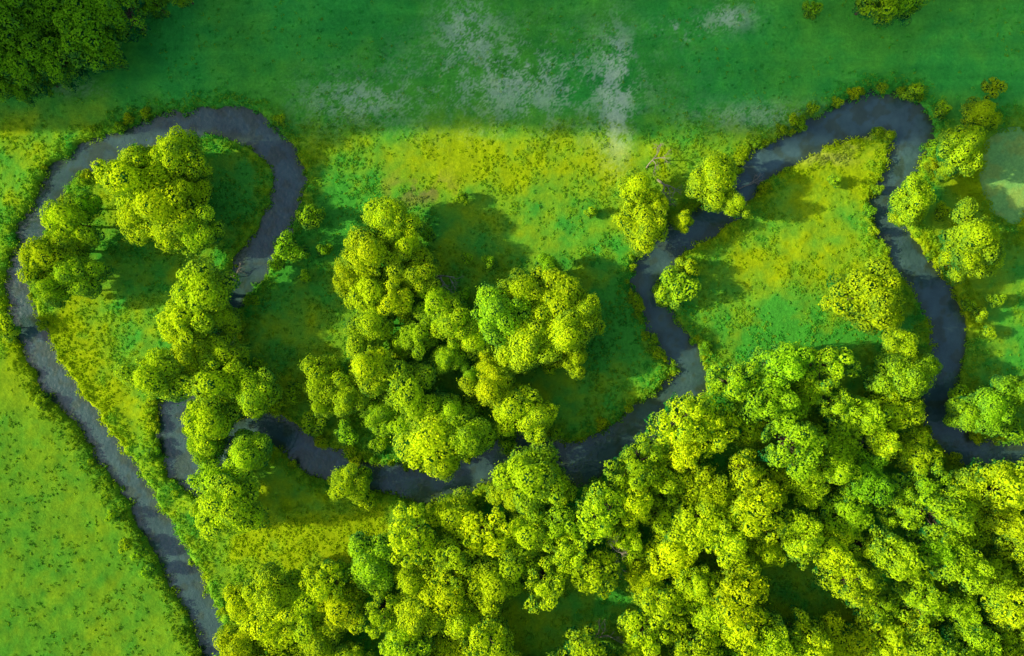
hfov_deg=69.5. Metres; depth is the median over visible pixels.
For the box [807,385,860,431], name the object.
alder tree
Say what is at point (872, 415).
alder tree
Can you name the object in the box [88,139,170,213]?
willow tree
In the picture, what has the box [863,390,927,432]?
alder tree
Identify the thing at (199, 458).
willow tree
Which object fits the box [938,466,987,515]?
alder tree
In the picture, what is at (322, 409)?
willow tree
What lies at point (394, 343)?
willow tree
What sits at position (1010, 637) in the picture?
alder tree
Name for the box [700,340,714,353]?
bank shrub
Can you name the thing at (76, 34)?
alder tree
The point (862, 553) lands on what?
alder tree
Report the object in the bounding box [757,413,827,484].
alder tree
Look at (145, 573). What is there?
shrub
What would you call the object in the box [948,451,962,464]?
bank shrub
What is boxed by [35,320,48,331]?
bank shrub
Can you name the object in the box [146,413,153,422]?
bank shrub
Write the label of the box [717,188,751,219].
willow tree
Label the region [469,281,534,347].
willow tree
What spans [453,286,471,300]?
shrub
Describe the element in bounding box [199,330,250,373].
willow tree
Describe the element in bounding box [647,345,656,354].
bank shrub
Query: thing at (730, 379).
alder tree
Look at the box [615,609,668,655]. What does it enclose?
alder tree
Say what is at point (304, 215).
shrub
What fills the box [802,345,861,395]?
alder tree
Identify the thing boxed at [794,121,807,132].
bank shrub
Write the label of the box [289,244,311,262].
shrub
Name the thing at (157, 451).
bank shrub
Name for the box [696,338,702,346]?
bank shrub
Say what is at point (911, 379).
willow tree
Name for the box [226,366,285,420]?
willow tree
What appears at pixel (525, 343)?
willow tree
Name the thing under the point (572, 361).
willow tree
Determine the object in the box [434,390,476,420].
willow tree
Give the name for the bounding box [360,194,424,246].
willow tree
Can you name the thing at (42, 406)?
bank shrub
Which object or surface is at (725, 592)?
alder tree
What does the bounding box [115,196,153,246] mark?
willow tree
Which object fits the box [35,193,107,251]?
willow tree
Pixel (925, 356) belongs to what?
willow tree
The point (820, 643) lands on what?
alder tree
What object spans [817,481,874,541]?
alder tree
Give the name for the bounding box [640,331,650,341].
bank shrub
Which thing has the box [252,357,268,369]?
shrub
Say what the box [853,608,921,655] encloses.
alder tree
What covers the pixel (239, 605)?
willow tree
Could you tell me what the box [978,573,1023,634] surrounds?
alder tree
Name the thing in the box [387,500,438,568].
willow tree
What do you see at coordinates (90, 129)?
bank shrub
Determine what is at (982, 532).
alder tree
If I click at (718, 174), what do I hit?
willow tree
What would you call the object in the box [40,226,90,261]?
willow tree
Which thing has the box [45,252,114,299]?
willow tree
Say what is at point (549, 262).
willow tree
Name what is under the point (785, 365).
alder tree
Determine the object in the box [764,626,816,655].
alder tree
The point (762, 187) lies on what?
bank shrub
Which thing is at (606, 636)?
bare tree
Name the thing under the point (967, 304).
shrub
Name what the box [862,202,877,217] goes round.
bank shrub
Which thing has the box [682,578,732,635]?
alder tree
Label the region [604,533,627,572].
bare tree
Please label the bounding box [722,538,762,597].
alder tree
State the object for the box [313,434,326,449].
bank shrub
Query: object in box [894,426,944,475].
alder tree
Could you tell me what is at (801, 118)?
bank shrub
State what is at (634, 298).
bank shrub
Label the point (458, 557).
willow tree
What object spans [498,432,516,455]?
shrub
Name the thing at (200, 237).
willow tree
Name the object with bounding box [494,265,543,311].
willow tree
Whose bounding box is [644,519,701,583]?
alder tree
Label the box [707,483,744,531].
alder tree
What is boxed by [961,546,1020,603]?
alder tree
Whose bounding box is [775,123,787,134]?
bank shrub
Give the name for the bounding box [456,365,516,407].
willow tree
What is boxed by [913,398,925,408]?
bank shrub
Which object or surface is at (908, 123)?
river
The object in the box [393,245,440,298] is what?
willow tree
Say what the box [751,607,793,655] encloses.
alder tree
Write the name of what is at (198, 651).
bank shrub
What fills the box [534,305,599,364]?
willow tree
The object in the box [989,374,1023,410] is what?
willow tree
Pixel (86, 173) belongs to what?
bank shrub
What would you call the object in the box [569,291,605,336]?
willow tree
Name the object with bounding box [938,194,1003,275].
willow tree
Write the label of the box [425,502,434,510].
bank shrub
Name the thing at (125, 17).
alder tree
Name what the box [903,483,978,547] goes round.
alder tree
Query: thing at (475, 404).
shrub
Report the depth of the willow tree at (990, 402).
150.62 m
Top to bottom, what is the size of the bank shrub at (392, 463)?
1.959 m
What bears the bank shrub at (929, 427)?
on the ground
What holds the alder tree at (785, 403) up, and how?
on the ground
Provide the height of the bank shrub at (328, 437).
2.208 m
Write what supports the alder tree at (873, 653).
on the ground
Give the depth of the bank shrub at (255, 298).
159.00 m
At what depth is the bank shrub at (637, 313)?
159.25 m
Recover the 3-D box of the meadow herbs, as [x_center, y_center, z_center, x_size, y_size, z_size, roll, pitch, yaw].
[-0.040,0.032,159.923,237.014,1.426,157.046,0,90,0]
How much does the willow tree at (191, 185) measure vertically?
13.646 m
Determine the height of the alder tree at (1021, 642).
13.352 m
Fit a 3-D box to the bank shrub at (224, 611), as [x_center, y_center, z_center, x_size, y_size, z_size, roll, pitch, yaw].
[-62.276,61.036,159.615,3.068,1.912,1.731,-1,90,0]
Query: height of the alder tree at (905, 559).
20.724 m
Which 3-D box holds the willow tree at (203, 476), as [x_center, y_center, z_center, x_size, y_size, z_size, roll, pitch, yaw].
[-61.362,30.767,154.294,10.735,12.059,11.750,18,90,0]
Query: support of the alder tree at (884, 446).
on the ground
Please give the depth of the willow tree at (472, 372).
152.61 m
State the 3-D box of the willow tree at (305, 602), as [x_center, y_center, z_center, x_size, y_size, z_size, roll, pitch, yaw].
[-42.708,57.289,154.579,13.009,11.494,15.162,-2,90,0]
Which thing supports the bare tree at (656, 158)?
on the ground
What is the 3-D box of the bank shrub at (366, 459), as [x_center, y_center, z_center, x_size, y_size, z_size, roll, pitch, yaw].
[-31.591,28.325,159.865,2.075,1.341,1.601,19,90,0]
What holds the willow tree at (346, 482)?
on the ground
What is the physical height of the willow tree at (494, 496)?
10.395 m
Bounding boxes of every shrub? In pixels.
[0,313,20,342]
[34,393,47,410]
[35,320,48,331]
[35,393,51,408]
[41,164,47,169]
[57,194,70,203]
[77,175,90,185]
[79,168,92,178]
[87,459,94,465]
[88,125,96,133]
[104,507,119,521]
[112,121,128,133]
[118,536,131,553]
[122,112,134,125]
[130,545,148,560]
[138,563,158,579]
[140,107,150,119]
[141,448,160,463]
[143,397,160,407]
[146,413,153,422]
[149,421,160,432]
[149,437,160,447]
[152,446,161,457]
[170,490,179,498]
[174,625,184,635]
[186,648,196,655]
[193,648,202,655]
[218,608,227,614]
[237,324,245,334]
[238,307,246,315]
[244,292,252,305]
[249,295,260,305]
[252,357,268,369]
[267,253,285,270]
[268,398,285,417]
[273,114,285,125]
[273,228,304,262]
[283,381,305,404]
[287,459,297,468]
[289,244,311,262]
[295,204,326,230]
[298,268,310,283]
[300,410,329,436]
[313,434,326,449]
[316,242,334,256]
[319,435,330,449]
[326,466,342,486]
[333,416,358,445]
[343,444,357,457]
[348,453,362,467]
[356,489,379,511]
[362,455,369,461]
[368,432,390,454]
[369,454,377,463]
[387,347,407,361]
[387,457,395,466]
[421,227,436,241]
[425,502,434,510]
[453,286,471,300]
[455,191,468,205]
[461,394,487,419]
[463,457,470,463]
[481,255,497,270]
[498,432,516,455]
[538,358,557,375]
[546,425,564,440]
[583,206,597,218]
[595,416,607,431]
[624,405,633,412]
[628,292,642,305]
[629,263,637,271]
[632,298,645,311]
[632,310,642,318]
[638,316,644,324]
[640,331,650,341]
[640,447,650,462]
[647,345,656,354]
[648,332,657,345]
[651,282,662,292]
[653,346,665,359]
[654,284,676,307]
[675,257,701,275]
[683,203,694,212]
[685,204,693,215]
[689,337,695,345]
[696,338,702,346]
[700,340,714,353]
[700,343,711,353]
[700,354,707,360]
[702,361,709,369]
[734,166,744,174]
[735,156,745,165]
[749,137,762,149]
[757,181,770,194]
[759,139,769,147]
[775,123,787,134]
[789,112,798,125]
[789,128,795,134]
[791,114,806,129]
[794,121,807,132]
[801,0,823,20]
[805,102,820,116]
[826,173,842,188]
[831,96,844,107]
[846,86,861,99]
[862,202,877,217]
[867,225,879,235]
[870,126,883,140]
[871,184,884,194]
[876,82,888,94]
[880,130,896,142]
[896,86,906,98]
[901,82,925,103]
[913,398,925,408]
[916,93,923,101]
[919,139,938,157]
[922,161,938,173]
[923,243,930,251]
[925,248,935,260]
[925,424,932,433]
[933,99,952,121]
[934,200,951,222]
[947,382,974,401]
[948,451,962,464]
[960,298,976,311]
[968,431,982,444]
[969,306,988,322]
[980,77,1007,100]
[982,324,996,339]
[985,293,1007,307]
[986,408,1023,442]
[995,433,1007,441]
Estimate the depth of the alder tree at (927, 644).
149.29 m
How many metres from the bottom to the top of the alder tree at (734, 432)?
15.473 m
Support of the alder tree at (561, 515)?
on the ground
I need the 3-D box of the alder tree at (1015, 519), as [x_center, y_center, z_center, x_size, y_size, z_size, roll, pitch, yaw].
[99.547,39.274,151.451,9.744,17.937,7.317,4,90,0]
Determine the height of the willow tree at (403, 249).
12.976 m
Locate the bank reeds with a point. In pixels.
(618, 292)
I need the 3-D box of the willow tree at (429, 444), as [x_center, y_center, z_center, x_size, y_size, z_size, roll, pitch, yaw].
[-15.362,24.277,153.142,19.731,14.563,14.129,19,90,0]
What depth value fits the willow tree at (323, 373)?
149.56 m
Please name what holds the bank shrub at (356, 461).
on the ground
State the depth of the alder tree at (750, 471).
149.43 m
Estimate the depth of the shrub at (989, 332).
157.37 m
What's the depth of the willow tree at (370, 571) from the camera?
149.84 m
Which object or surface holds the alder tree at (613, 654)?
on the ground
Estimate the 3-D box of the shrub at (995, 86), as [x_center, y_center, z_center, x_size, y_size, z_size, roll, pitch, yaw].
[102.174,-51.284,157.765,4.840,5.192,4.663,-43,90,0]
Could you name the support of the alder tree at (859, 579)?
on the ground
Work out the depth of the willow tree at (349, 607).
150.72 m
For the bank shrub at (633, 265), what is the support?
on the ground
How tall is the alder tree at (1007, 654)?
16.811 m
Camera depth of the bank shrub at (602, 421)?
159.03 m
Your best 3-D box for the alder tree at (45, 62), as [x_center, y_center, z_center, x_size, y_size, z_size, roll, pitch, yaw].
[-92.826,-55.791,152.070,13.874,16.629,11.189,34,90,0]
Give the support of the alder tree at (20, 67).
on the ground
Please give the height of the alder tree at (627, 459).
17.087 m
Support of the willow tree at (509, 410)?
on the ground
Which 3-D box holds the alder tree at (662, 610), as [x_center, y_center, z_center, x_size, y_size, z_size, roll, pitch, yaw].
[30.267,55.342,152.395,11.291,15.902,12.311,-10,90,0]
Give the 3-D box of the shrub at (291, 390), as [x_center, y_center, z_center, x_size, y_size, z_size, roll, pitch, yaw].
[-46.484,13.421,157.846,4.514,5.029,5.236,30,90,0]
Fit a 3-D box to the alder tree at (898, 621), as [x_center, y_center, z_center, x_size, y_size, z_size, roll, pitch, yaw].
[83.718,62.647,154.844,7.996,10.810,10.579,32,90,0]
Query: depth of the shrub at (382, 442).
156.47 m
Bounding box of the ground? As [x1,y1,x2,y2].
[0,0,1023,655]
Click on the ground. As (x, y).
(970, 54)
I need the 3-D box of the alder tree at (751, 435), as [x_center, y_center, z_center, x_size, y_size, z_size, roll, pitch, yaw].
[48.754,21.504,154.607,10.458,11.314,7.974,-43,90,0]
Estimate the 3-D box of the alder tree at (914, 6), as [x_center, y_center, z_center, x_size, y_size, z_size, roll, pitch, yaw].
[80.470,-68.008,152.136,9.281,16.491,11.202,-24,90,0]
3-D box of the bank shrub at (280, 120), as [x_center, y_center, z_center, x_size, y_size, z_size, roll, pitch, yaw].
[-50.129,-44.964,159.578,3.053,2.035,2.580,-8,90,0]
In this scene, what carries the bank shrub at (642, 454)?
on the ground
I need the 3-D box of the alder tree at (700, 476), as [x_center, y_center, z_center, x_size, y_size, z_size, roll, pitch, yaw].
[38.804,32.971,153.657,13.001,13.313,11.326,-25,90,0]
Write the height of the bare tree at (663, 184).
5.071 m
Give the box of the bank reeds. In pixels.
[0,68,1023,655]
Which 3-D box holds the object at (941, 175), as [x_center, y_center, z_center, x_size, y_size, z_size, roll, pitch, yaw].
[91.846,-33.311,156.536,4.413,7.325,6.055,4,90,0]
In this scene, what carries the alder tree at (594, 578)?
on the ground
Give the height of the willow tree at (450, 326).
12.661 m
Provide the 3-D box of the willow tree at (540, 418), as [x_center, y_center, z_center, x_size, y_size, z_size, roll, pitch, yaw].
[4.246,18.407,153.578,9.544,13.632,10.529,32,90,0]
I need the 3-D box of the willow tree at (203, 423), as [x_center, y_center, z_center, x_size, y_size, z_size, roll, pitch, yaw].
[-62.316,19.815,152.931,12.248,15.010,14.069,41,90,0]
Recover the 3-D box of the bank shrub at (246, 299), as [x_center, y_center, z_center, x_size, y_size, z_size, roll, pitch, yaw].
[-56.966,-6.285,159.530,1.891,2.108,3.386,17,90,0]
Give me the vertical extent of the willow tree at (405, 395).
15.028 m
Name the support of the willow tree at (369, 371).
on the ground
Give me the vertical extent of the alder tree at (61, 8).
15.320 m
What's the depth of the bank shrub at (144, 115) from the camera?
159.12 m
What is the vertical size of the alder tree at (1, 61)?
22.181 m
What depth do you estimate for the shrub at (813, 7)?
157.22 m
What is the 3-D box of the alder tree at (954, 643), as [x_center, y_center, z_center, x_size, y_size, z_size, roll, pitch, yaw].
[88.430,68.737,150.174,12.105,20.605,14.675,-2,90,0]
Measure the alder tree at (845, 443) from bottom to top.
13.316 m
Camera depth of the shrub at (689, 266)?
156.80 m
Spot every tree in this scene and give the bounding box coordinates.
[0,0,51,53]
[0,15,17,73]
[0,22,63,96]
[0,73,42,107]
[0,75,11,106]
[12,0,83,40]
[15,233,78,283]
[20,31,90,93]
[27,67,60,97]
[31,275,71,308]
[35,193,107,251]
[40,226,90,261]
[44,0,81,26]
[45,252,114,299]
[52,0,123,74]
[65,186,103,224]
[79,34,129,71]
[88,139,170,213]
[92,0,152,42]
[111,347,194,405]
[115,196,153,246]
[128,165,211,241]
[129,144,188,168]
[141,0,172,20]
[145,224,186,253]
[147,123,213,180]
[153,295,205,350]
[165,169,213,205]
[165,331,213,375]
[166,0,193,8]
[168,255,242,338]
[172,204,227,256]
[177,351,247,412]
[180,394,242,461]
[184,435,228,464]
[185,453,240,495]
[188,497,219,529]
[194,473,272,541]
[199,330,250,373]
[207,303,243,336]
[213,623,265,655]
[221,580,258,622]
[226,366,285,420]
[228,427,275,483]
[233,605,301,654]
[238,561,299,618]
[266,642,302,655]
[276,566,332,645]
[294,616,342,655]
[298,558,350,602]
[299,353,349,404]
[310,396,334,419]
[311,579,368,637]
[325,463,373,504]
[329,373,375,417]
[331,640,377,655]
[332,255,360,299]
[337,223,406,279]
[341,306,395,350]
[343,268,390,322]
[343,331,402,400]
[346,529,396,595]
[355,583,396,638]
[358,395,396,436]
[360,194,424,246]
[376,276,414,325]
[378,616,435,655]
[381,357,442,419]
[383,577,447,645]
[384,409,423,445]
[385,329,408,358]
[387,227,423,264]
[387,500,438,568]
[390,409,485,480]
[392,551,433,601]
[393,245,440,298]
[398,313,439,360]
[408,647,435,655]
[410,284,464,329]
[418,560,469,620]
[422,454,464,482]
[422,486,480,546]
[427,629,484,655]
[428,339,467,374]
[428,526,486,591]
[429,293,476,347]
[430,592,483,641]
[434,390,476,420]
[435,275,462,292]
[440,410,497,458]
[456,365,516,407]
[456,505,514,557]
[458,315,495,361]
[459,554,515,618]
[459,610,514,655]
[460,360,478,389]
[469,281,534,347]
[472,349,499,372]
[481,541,542,598]
[485,482,523,515]
[488,380,539,438]
[488,437,567,515]
[490,301,557,375]
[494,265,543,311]
[496,342,534,376]
[496,506,555,560]
[511,650,535,655]
[513,390,561,446]
[522,262,589,320]
[522,552,567,613]
[526,500,584,548]
[532,251,564,280]
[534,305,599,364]
[541,465,577,507]
[546,521,587,576]
[546,623,616,655]
[552,545,625,599]
[554,344,588,380]
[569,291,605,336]
[574,479,628,548]
[590,618,622,644]
[599,430,662,491]
[603,517,646,564]
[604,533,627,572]
[607,647,621,655]
[611,200,668,259]
[611,469,657,528]
[614,165,661,209]
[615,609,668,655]
[618,646,654,655]
[623,557,661,596]
[631,569,688,629]
[640,497,687,535]
[643,190,669,216]
[643,390,717,447]
[644,453,690,506]
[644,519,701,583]
[646,143,670,175]
[657,179,683,203]
[657,262,701,310]
[658,494,730,557]
[658,616,723,655]
[664,426,700,473]
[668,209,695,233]
[668,561,721,602]
[669,459,735,508]
[682,150,740,213]
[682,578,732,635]
[690,403,744,460]
[694,513,749,568]
[705,360,761,405]
[705,564,770,638]
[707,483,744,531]
[715,596,761,655]
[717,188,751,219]
[717,638,752,655]
[722,409,766,446]
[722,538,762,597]
[724,483,788,544]
[726,445,771,495]
[732,365,810,437]
[743,524,786,567]
[747,341,814,393]
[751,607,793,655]
[755,466,791,513]
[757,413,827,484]
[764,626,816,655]
[771,507,825,570]
[774,459,831,509]
[783,605,833,655]
[788,367,825,413]
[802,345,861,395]
[803,517,864,578]
[806,608,881,655]
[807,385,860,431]
[807,410,865,459]
[809,443,861,484]
[811,556,886,608]
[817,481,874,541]
[818,255,905,338]
[837,390,895,436]
[837,445,901,507]
[845,529,888,570]
[847,643,881,655]
[851,590,900,624]
[852,0,903,29]
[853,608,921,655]
[860,365,900,404]
[860,427,901,465]
[860,522,933,583]
[862,350,936,401]
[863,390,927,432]
[872,305,904,330]
[875,484,924,530]
[879,327,918,366]
[884,0,929,27]
[885,204,924,228]
[886,173,938,226]
[887,457,952,508]
[891,562,949,625]
[892,608,938,645]
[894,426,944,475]
[894,620,949,655]
[902,527,962,567]
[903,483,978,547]
[914,347,942,376]
[917,538,997,595]
[919,626,981,655]
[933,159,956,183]
[933,620,1002,655]
[935,124,987,177]
[935,511,997,551]
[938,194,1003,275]
[938,250,986,288]
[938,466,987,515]
[939,582,982,633]
[942,396,994,431]
[954,454,1023,513]
[957,374,1018,437]
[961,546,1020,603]
[971,637,1022,655]
[975,506,1023,538]
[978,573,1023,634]
[981,243,1005,276]
[982,620,1023,655]
[986,528,1023,574]
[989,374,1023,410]
[1004,622,1023,655]
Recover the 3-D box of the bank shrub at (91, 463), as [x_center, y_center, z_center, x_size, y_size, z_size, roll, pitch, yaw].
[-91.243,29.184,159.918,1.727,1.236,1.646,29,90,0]
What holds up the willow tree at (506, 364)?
on the ground
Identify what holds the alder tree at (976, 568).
on the ground
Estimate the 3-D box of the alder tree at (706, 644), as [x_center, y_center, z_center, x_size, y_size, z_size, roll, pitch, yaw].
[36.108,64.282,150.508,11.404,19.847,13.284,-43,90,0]
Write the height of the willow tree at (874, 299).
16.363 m
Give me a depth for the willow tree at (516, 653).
154.32 m
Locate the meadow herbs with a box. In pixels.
[0,0,1023,655]
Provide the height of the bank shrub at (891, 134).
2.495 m
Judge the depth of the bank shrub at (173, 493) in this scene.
159.39 m
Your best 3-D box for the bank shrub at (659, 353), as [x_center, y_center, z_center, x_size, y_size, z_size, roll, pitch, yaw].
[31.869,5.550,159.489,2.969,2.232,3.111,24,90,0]
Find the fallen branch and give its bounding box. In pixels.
[738,174,762,188]
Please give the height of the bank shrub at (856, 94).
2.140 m
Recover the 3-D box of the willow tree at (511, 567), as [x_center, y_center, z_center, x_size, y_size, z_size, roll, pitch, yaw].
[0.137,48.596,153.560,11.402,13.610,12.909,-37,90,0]
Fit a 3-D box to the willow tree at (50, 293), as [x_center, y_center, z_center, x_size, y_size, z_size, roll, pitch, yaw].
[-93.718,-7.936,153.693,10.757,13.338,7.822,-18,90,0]
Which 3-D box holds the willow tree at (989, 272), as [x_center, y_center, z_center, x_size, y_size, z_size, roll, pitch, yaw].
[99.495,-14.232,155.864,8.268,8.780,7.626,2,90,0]
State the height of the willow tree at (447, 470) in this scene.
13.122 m
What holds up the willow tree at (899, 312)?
on the ground
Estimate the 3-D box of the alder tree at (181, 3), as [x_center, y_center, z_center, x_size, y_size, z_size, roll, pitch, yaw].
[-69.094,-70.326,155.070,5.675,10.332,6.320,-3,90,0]
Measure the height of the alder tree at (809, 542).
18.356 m
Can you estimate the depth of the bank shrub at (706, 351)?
158.77 m
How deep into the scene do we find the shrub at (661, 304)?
156.38 m
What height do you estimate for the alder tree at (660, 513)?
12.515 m
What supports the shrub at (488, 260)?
on the ground
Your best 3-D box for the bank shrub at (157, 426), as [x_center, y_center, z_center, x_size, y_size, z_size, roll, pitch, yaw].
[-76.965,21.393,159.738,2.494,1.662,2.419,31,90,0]
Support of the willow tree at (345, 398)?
on the ground
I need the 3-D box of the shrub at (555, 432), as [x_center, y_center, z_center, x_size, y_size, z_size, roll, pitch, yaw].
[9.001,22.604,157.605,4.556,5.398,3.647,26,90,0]
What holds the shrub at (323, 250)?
on the ground
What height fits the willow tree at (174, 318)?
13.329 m
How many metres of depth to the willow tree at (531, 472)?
148.39 m
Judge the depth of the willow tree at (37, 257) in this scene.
148.73 m
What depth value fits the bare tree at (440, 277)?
157.02 m
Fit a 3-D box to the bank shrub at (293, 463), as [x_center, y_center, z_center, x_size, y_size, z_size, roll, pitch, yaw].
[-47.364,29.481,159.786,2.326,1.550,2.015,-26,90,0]
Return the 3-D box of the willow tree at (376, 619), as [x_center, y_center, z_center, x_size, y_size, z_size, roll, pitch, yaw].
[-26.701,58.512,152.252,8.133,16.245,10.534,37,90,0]
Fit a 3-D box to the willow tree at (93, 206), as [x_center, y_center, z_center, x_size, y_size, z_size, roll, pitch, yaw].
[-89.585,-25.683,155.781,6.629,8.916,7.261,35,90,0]
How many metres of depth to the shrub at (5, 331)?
156.79 m
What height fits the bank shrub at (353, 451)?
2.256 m
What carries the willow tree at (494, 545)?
on the ground
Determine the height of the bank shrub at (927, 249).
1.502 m
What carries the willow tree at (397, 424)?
on the ground
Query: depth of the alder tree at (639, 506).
146.75 m
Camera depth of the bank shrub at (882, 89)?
159.12 m
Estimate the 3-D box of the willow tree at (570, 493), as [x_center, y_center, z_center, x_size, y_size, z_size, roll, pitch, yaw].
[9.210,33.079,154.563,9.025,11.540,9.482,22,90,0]
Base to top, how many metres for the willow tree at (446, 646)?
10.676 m
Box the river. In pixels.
[4,89,1023,655]
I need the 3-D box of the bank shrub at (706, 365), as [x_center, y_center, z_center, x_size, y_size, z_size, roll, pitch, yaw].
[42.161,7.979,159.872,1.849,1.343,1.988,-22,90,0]
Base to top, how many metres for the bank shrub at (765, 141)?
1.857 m
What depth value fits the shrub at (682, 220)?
153.53 m
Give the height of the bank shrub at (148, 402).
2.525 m
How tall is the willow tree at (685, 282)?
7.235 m
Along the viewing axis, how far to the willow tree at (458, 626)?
149.21 m
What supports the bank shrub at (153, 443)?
on the ground
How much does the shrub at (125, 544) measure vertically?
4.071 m
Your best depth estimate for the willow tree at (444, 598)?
147.97 m
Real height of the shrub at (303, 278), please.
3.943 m
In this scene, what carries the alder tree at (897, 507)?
on the ground
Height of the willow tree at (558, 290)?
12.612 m
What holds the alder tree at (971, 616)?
on the ground
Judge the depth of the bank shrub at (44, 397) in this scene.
159.05 m
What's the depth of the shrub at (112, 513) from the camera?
157.71 m
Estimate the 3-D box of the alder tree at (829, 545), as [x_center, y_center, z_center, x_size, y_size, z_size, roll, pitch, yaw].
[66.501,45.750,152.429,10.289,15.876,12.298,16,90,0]
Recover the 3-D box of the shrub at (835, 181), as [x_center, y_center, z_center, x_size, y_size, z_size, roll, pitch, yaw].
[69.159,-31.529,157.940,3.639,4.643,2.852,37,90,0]
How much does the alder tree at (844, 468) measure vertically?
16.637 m
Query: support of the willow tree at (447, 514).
on the ground
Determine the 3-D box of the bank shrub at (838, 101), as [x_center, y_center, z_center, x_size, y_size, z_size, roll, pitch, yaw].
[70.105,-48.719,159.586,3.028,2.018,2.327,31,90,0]
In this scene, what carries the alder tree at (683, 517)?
on the ground
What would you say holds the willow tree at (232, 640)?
on the ground
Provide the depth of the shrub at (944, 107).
157.24 m
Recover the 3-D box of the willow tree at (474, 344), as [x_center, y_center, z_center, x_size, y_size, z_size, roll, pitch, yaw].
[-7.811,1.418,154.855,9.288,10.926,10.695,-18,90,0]
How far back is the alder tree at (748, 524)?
146.37 m
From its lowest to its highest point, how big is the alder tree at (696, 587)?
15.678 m
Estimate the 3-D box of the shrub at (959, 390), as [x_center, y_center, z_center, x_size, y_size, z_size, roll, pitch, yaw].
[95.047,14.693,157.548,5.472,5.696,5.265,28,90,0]
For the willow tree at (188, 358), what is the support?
on the ground
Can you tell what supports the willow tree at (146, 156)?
on the ground
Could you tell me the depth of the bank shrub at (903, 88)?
159.23 m
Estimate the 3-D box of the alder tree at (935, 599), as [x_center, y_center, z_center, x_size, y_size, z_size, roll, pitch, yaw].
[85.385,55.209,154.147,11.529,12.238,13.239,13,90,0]
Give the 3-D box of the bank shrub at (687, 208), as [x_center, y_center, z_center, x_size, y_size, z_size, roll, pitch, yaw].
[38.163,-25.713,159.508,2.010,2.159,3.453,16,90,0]
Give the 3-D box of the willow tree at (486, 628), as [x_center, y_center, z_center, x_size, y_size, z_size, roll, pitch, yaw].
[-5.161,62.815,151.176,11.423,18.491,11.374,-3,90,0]
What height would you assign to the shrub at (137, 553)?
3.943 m
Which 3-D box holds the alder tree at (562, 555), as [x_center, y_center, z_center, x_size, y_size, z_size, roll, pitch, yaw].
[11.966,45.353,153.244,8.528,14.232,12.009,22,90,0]
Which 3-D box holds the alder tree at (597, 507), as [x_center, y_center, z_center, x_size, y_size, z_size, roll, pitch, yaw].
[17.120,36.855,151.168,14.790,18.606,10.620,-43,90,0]
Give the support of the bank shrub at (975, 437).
on the ground
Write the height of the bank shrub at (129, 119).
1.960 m
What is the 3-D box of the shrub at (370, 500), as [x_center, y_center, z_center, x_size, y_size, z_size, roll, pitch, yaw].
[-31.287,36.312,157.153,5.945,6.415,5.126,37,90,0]
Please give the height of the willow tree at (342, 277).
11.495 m
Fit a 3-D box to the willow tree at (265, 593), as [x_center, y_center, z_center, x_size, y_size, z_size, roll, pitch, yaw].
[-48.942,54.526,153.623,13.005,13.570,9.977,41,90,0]
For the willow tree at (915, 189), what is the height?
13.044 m
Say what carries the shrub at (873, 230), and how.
on the ground
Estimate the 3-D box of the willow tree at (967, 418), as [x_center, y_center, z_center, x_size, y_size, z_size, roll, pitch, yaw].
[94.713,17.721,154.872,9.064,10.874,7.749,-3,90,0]
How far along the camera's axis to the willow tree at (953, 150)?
150.50 m
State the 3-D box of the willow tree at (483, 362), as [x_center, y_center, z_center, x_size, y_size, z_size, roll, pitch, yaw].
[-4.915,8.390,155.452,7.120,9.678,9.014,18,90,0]
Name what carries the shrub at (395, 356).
on the ground
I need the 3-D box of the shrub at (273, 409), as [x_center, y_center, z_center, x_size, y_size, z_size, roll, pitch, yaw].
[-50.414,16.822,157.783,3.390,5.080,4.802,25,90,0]
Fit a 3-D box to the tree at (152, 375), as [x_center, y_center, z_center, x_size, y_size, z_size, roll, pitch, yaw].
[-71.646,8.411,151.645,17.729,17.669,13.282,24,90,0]
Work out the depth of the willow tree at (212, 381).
148.10 m
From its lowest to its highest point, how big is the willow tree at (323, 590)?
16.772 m
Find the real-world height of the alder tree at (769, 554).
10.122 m
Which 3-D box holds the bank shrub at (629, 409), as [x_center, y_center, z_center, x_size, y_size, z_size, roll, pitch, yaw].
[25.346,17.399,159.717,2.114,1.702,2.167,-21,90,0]
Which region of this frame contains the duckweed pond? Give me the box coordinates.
[978,127,1023,223]
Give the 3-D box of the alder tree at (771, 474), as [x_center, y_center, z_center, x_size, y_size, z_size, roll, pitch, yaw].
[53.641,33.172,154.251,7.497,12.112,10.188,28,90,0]
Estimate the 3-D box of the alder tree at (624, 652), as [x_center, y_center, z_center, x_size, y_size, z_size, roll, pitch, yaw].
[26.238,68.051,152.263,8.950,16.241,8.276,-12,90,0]
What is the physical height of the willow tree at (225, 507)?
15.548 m
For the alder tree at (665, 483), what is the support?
on the ground
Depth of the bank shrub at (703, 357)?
159.58 m
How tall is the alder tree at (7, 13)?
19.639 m
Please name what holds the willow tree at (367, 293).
on the ground
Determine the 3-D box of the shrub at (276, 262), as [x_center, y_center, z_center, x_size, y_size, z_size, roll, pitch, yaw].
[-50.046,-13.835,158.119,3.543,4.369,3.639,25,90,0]
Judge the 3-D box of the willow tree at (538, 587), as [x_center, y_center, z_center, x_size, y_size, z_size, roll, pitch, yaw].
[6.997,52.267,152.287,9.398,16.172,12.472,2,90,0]
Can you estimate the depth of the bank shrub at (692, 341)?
159.63 m
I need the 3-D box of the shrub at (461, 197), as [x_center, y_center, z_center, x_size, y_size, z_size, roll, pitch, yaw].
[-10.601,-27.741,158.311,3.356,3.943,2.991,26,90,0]
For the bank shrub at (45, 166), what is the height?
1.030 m
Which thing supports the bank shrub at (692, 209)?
on the ground
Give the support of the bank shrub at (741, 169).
on the ground
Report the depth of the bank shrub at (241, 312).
159.43 m
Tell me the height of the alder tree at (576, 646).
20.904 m
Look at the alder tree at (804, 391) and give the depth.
149.44 m

